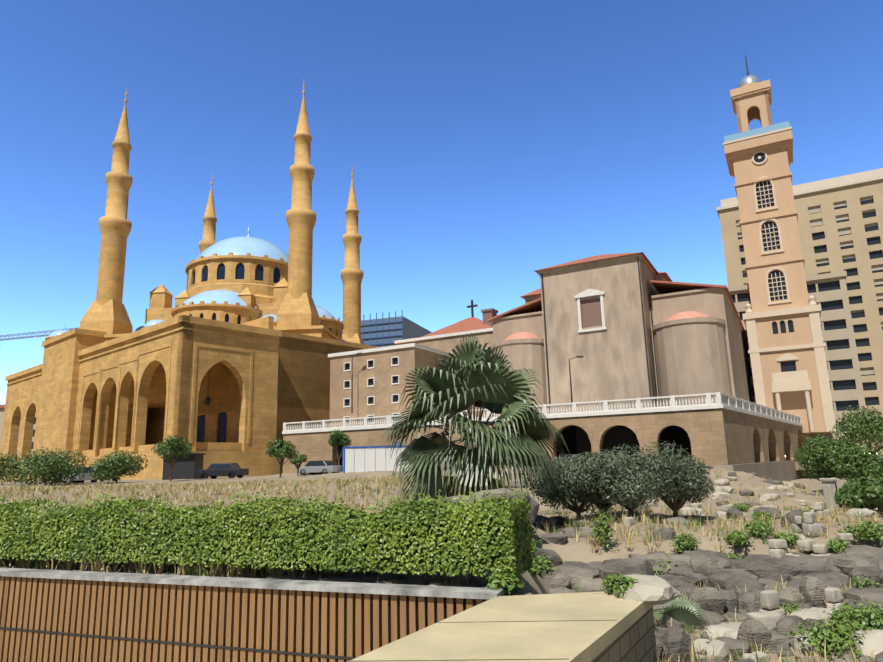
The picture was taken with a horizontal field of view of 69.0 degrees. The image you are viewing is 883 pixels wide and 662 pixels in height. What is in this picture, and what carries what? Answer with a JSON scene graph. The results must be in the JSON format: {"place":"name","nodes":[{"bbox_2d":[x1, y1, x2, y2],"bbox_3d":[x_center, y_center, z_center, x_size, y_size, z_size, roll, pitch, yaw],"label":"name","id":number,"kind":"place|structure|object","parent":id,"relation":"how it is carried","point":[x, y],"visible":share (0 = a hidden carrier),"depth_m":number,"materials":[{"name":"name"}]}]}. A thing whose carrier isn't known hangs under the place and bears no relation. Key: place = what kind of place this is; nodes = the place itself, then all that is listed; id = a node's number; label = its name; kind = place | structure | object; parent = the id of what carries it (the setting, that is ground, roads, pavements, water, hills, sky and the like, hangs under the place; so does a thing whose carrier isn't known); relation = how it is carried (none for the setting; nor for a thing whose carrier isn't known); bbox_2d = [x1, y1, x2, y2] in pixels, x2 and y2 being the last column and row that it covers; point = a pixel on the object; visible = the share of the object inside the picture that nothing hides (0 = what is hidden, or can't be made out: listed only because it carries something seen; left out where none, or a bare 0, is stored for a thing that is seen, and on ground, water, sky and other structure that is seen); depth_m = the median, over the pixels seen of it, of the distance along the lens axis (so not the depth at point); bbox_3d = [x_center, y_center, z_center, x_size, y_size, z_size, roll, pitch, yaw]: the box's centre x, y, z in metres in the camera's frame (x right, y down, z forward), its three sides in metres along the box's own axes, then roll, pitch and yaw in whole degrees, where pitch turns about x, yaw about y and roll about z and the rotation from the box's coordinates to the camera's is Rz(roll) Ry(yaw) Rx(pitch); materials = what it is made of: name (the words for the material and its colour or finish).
{"place":"outdoors","nodes":[
{"label":"outdoors","id":0,"kind":"place"},
{"bbox_2d":[0,466,882,661],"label":"terrain","id":1,"kind":"structure","parent":0,"point":[580,550],"depth_m":23.38,"materials":[{"name":"brown soil"}]},
{"bbox_2d":[0,451,28,484],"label":"bush","id":2,"kind":"object","parent":1,"relation":"on","point":[5,466],"visible":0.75,"depth_m":60.28,"materials":[{"name":"green plant"}]},
{"bbox_2d":[7,447,89,486],"bbox_3d":[-31.718,11.359,52.505,5.745,3.741,6.417,-1,-12,-2],"label":"bush","id":3,"kind":"object","parent":1,"relation":"on","point":[47,466],"visible":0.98,"depth_m":51.67,"materials":[{"name":"green plant"}]},
{"bbox_2d":[88,450,148,482],"bbox_3d":[-28.190,11.861,55.712,4.749,3.052,4.764,-1,-12,-2],"label":"bush","id":4,"kind":"object","parent":1,"relation":"on","point":[119,464],"visible":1,"depth_m":55.09,"materials":[{"name":"green plant"}]},
{"bbox_2d":[151,435,192,480],"bbox_3d":[-23.373,11.167,55.867,3.399,4.146,3.280,-1,-12,-2],"label":"street tree","id":5,"kind":"object","parent":1,"relation":"on","point":[175,446],"visible":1,"depth_m":55.50,"materials":[{"name":"green plant"}]},
{"bbox_2d":[160,453,205,479],"bbox_3d":[-25.910,13.548,64.279,3.600,2.550,2.417,-2,-12,3],"label":"utility cabin","id":6,"kind":"object","parent":1,"relation":"on","point":[187,467],"visible":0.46,"depth_m":63.51,"materials":[{"name":"grey metal"}]},
{"bbox_2d":[0,568,504,661],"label":"fence","id":7,"kind":"object","parent":1,"relation":"on","point":[65,616],"visible":0.98,"depth_m":10.09,"materials":[{"name":"wood"},{"name":"concrete"},{"name":"dark metal"}]},
{"bbox_2d":[0,488,533,586],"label":"hedge","id":8,"kind":"object","parent":1,"relation":"on","point":[470,538],"visible":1,"depth_m":10.40,"materials":[{"name":"green plant"}]},
{"bbox_2d":[265,439,298,477],"bbox_3d":[-14.567,11.653,58.656,3.123,3.737,3.147,-1,-12,-2],"label":"street tree","id":9,"kind":"object","parent":1,"relation":"on","point":[281,448],"visible":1,"depth_m":58.41,"materials":[{"name":"green plant"}]},
{"bbox_2d":[289,454,306,475],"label":"street tree","id":10,"kind":"object","parent":1,"relation":"on","point":[300,459],"visible":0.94,"depth_m":62.65,"materials":[{"name":"green plant"}]},
{"bbox_2d":[328,430,351,472],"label":"street tree","id":11,"kind":"object","parent":1,"relation":"on","point":[336,439],"visible":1,"depth_m":67.49,"materials":[{"name":"green plant"}]},
{"bbox_2d":[342,441,411,472],"bbox_3d":[-5.372,13.066,66.391,9.516,3.200,2.440,1,-12,-11],"label":"hoarding","id":12,"kind":"object","parent":1,"relation":"on","point":[362,458],"visible":0.44,"depth_m":64.88,"materials":[{"name":"white metal"}]},
{"bbox_2d":[0,454,881,482],"bbox_3d":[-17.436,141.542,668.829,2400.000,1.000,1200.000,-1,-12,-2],"label":"street plate","id":13,"kind":"object","parent":1,"relation":"on","point":[796,465],"depth_m":83.33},
{"bbox_2d":[0,404,35,457],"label":"building","id":14,"kind":"structure","parent":13,"relation":"on","point":[2,408],"depth_m":159.97,"materials":[{"name":"beige stone"}]},
{"bbox_2d":[0,327,79,340],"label":"crane","id":15,"kind":"object","parent":13,"relation":"on","point":[21,337],"visible":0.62,"depth_m":293.47,"materials":[{"name":"grey metal"}]},
{"bbox_2d":[0,315,378,480],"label":"mosque","id":16,"kind":"structure","parent":13,"relation":"on","point":[266,381],"depth_m":88.22,"materials":[{"name":"beige stone"}]},
{"bbox_2d":[45,322,68,339],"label":"dome","id":17,"kind":"structure","parent":16,"relation":"on","point":[54,333],"depth_m":107.16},
{"bbox_2d":[80,88,132,341],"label":"minaret","id":18,"kind":"object","parent":16,"relation":"on","point":[106,311],"visible":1,"depth_m":103.16,"materials":[{"name":"beige stone"}]},
{"bbox_2d":[199,178,216,253],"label":"minaret","id":19,"kind":"object","parent":16,"relation":"on","point":[209,226],"visible":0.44,"depth_m":139.42,"materials":[{"name":"beige stone"}]},
{"bbox_2d":[171,301,261,323],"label":"dome drum","id":20,"kind":"object","parent":16,"relation":"on","point":[237,313],"visible":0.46,"depth_m":100.95,"materials":[{"name":"yellow stone"}]},
{"bbox_2d":[180,290,254,307],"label":"half dome","id":21,"kind":"structure","parent":20,"relation":"on","point":[222,296],"depth_m":102.77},
{"bbox_2d":[276,85,320,326],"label":"minaret","id":22,"kind":"object","parent":16,"relation":"on","point":[298,307],"visible":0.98,"depth_m":102.00,"materials":[{"name":"beige stone"}]},
{"bbox_2d":[320,315,343,338],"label":"dome drum","id":23,"kind":"object","parent":16,"relation":"on","point":[336,326],"visible":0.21,"depth_m":113.42,"materials":[{"name":"yellow stone"}]},
{"bbox_2d":[315,305,335,319],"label":"dome","id":24,"kind":"structure","parent":23,"relation":"on","point":[321,311],"depth_m":114.02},
{"bbox_2d":[341,165,362,343],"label":"minaret","id":25,"kind":"object","parent":16,"relation":"on","point":[351,275],"visible":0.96,"depth_m":134.09,"materials":[{"name":"beige stone"}]},
{"bbox_2d":[102,303,341,410],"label":"mosque hall","id":26,"kind":"structure","parent":13,"relation":"on","point":[157,395],"depth_m":96.83,"materials":[{"name":"yellow stone"}]},
{"bbox_2d":[141,278,287,328],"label":"turrets","id":27,"kind":"object","parent":26,"relation":"on","point":[161,295],"visible":0.04,"depth_m":106.27,"materials":[{"name":"beige stone"}]},
{"bbox_2d":[185,252,287,303],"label":"dome drum","id":28,"kind":"object","parent":26,"relation":"on","point":[259,277],"visible":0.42,"depth_m":110.00,"materials":[{"name":"beige stone"}]},
{"bbox_2d":[193,227,287,264],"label":"dome","id":29,"kind":"structure","parent":28,"relation":"on","point":[245,245],"depth_m":113.34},
{"bbox_2d":[134,311,346,341],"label":"small domes","id":30,"kind":"structure","parent":26,"relation":"on","point":[151,322],"depth_m":103.58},
{"bbox_2d":[339,310,431,346],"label":"blue building","id":31,"kind":"structure","parent":13,"relation":"on","point":[384,332],"depth_m":185.02,"materials":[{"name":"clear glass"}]},
{"bbox_2d":[716,168,882,452],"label":"tall building","id":32,"kind":"structure","parent":13,"relation":"on","point":[840,223],"depth_m":131.88,"materials":[{"name":"beige concrete"}]},
{"bbox_2d":[727,271,868,441],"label":"building","id":33,"kind":"structure","parent":32,"relation":"attached to","point":[828,291],"depth_m":101.91,"materials":[{"name":"beige concrete"}]},
{"bbox_2d":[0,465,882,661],"bbox_3d":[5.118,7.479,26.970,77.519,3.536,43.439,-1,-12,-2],"label":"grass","id":34,"kind":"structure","parent":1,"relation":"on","point":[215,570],"depth_m":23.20,"materials":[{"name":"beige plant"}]},
{"bbox_2d":[379,333,574,503],"bbox_3d":[1.288,4.524,24.400,7.446,9.047,7.127,-1,-12,-2],"label":"fan palm","id":35,"kind":"object","parent":1,"relation":"on","point":[467,376],"visible":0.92,"depth_m":23.43,"materials":[{"name":"green plant"}]},
{"bbox_2d":[348,591,656,661],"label":"stone wall","id":36,"kind":"structure","parent":1,"relation":"on","point":[580,627],"depth_m":6.90,"materials":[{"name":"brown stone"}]},
{"bbox_2d":[522,452,617,519],"bbox_3d":[5.753,6.925,27.985,4.101,3.207,4.435,-1,-12,-2],"label":"olive","id":37,"kind":"object","parent":1,"relation":"on","point":[565,495],"visible":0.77,"depth_m":27.12,"materials":[{"name":"green plant"}]},
{"bbox_2d":[577,471,619,514],"bbox_3d":[7.653,7.463,29.657,3.845,3.106,3.822,-1,-12,-2],"label":"olive","id":38,"kind":"object","parent":1,"relation":"on","point":[606,502],"depth_m":29.47,"materials":[{"name":"green plant"}]},
{"bbox_2d":[569,440,694,516],"bbox_3d":[7.881,6.444,27.026,5.294,3.547,5.103,-1,-12,-2],"label":"olive","id":39,"kind":"object","parent":1,"relation":"on","point":[636,483],"visible":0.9,"depth_m":26.19,"materials":[{"name":"green plant"}]},
{"bbox_2d":[436,465,882,661],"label":"rocks","id":40,"kind":"object","parent":1,"relation":"on","point":[813,576],"visible":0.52,"depth_m":16.38,"materials":[{"name":"grey stone"}]},
{"bbox_2d":[641,454,715,516],"bbox_3d":[10.026,6.813,27.539,3.832,3.009,3.222,-1,-12,-2],"label":"olive","id":41,"kind":"object","parent":1,"relation":"on","point":[695,485],"visible":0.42,"depth_m":27.04,"materials":[{"name":"green plant"}]},
{"bbox_2d":[653,596,711,640],"bbox_3d":[4.384,6.071,11.714,1.785,2.205,1.925,-1,-12,-2],"label":"palm","id":42,"kind":"object","parent":1,"relation":"on","point":[686,612],"visible":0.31,"depth_m":11.69,"materials":[{"name":"green plant"}]},
{"bbox_2d":[485,500,882,658],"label":"weeds","id":43,"kind":"object","parent":1,"relation":"on","point":[864,620],"visible":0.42,"depth_m":12.59,"materials":[{"name":"green plant"}]},
{"bbox_2d":[623,478,853,661],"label":"stone blocks","id":44,"kind":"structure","parent":1,"relation":"on","point":[768,616],"depth_m":18.32,"materials":[{"name":"beige stone"}]},
{"bbox_2d":[793,434,832,476],"bbox_3d":[30.331,10.550,50.806,3.596,4.840,3.820,-1,-12,-2],"label":"bush","id":45,"kind":"object","parent":1,"relation":"on","point":[797,457],"visible":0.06,"depth_m":51.57,"materials":[{"name":"green plant"}]},
{"bbox_2d":[797,434,865,489],"bbox_3d":[27.668,9.685,45.546,4.067,4.698,4.841,7,-15,-37],"label":"bush","id":46,"kind":"object","parent":1,"relation":"on","point":[812,457],"visible":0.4,"depth_m":45.71,"materials":[{"name":"green plant"}]},
{"bbox_2d":[817,441,882,480],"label":"bush","id":47,"kind":"object","parent":1,"relation":"on","point":[867,463],"visible":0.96,"depth_m":42.82,"materials":[{"name":"green plant"}]},
{"bbox_2d":[834,478,876,509],"bbox_3d":[19.326,7.732,29.783,2.236,1.828,2.031,10,-16,-43],"label":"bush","id":48,"kind":"object","parent":1,"relation":"on","point":[842,496],"visible":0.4,"depth_m":29.57,"materials":[{"name":"green plant"}]},
{"bbox_2d":[830,405,882,457],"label":"tree","id":49,"kind":"object","parent":1,"relation":"on","point":[863,424],"visible":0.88,"depth_m":52.53,"materials":[{"name":"green plant"}]},
{"bbox_2d":[849,476,882,516],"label":"bush","id":50,"kind":"object","parent":1,"relation":"on","point":[869,492],"visible":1,"depth_m":26.00,"materials":[{"name":"green plant"}]},
{"bbox_2d":[0,0,882,456],"label":"sky","id":51,"kind":"structure","parent":0,"point":[488,144],"materials":[{"name":"blue"}]},
{"bbox_2d":[443,454,457,469],"bbox_3d":[1.213,12.424,60.772,2.525,1.600,1.500,0,-12,-9],"label":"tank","id":52,"kind":"object","parent":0,"point":[444,460],"visible":0.08,"depth_m":60.03,"materials":[{"name":"grey"}]},
{"bbox_2d":[282,404,820,481],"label":"terrace","id":53,"kind":"structure","parent":0,"point":[731,438],"depth_m":61.58,"materials":[{"name":"stone"}]},
{"bbox_2d":[205,353,583,412],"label":"street lamps","id":54,"kind":"object","parent":53,"relation":"on","point":[207,400],"visible":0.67,"depth_m":79.92,"materials":[{"name":"grey metal"}]},
{"bbox_2d":[328,343,471,426],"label":"stone building","id":55,"kind":"structure","parent":53,"relation":"on","point":[380,374],"depth_m":83.67,"materials":[{"name":"brown stone"}]},
{"bbox_2d":[394,308,497,417],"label":"building","id":56,"kind":"structure","parent":53,"relation":"on","point":[447,343],"depth_m":108.52,"materials":[{"name":"beige stone"}]},
{"bbox_2d":[422,317,492,336],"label":"church roof","id":57,"kind":"structure","parent":56,"relation":"on","point":[470,323],"depth_m":111.72,"materials":[{"name":"tile"}]},
{"bbox_2d":[467,300,477,316],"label":"cross","id":58,"kind":"object","parent":57,"relation":"on","point":[471,306],"visible":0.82,"depth_m":116.36,"materials":[{"name":"metal"}]},
{"bbox_2d":[492,338,547,416],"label":"apse","id":59,"kind":"structure","parent":53,"relation":"on","point":[528,353],"depth_m":81.38,"materials":[{"name":"paint"}]},
{"bbox_2d":[504,332,540,340],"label":"half dome roof","id":60,"kind":"structure","parent":59,"relation":"on","point":[522,335],"depth_m":83.73,"materials":[{"name":"tile"}]},
{"bbox_2d":[283,392,800,430],"bbox_3d":[26.300,9.775,74.551,83.971,1.080,36.247,3,-12,-19],"label":"balustrade","id":61,"kind":"object","parent":53,"relation":"on","point":[726,399],"visible":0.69,"depth_m":62.08,"materials":[{"name":"white stone"}]},
{"bbox_2d":[491,253,752,413],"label":"cathedral","id":62,"kind":"structure","parent":53,"relation":"on","point":[603,317],"depth_m":77.47,"materials":[{"name":"paint"}]},
{"bbox_2d":[488,252,747,339],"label":"cathedral roofs","id":63,"kind":"structure","parent":62,"relation":"on","point":[669,285],"depth_m":81.25,"materials":[{"name":"red tile"}]},
{"bbox_2d":[652,317,732,405],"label":"apse","id":64,"kind":"structure","parent":53,"relation":"on","point":[691,355],"depth_m":71.85,"materials":[{"name":"paint"}]},
{"bbox_2d":[667,311,707,320],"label":"apse roof","id":65,"kind":"structure","parent":64,"relation":"on","point":[687,314],"depth_m":74.16,"materials":[{"name":"tile"}]},
{"bbox_2d":[723,79,836,433],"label":"campanile","id":66,"kind":"structure","parent":53,"relation":"on","point":[787,345],"depth_m":98.92,"materials":[{"name":"stone"}]},
{"bbox_2d":[738,75,760,87],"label":"dome","id":67,"kind":"structure","parent":66,"relation":"on","point":[748,79],"depth_m":108.07,"materials":[{"name":"silver metal"}]},
{"bbox_2d":[745,54,748,75],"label":"spire","id":68,"kind":"structure","parent":67,"relation":"on","point":[746,66],"depth_m":110.05,"materials":[{"name":"grey metal"}]},
{"bbox_2d":[820,469,846,477],"bbox_3d":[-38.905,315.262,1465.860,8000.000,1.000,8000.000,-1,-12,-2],"label":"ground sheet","id":69,"kind":"object","parent":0,"point":[830,474],"depth_m":221.77,"materials":[{"name":"grey"}]}
]}

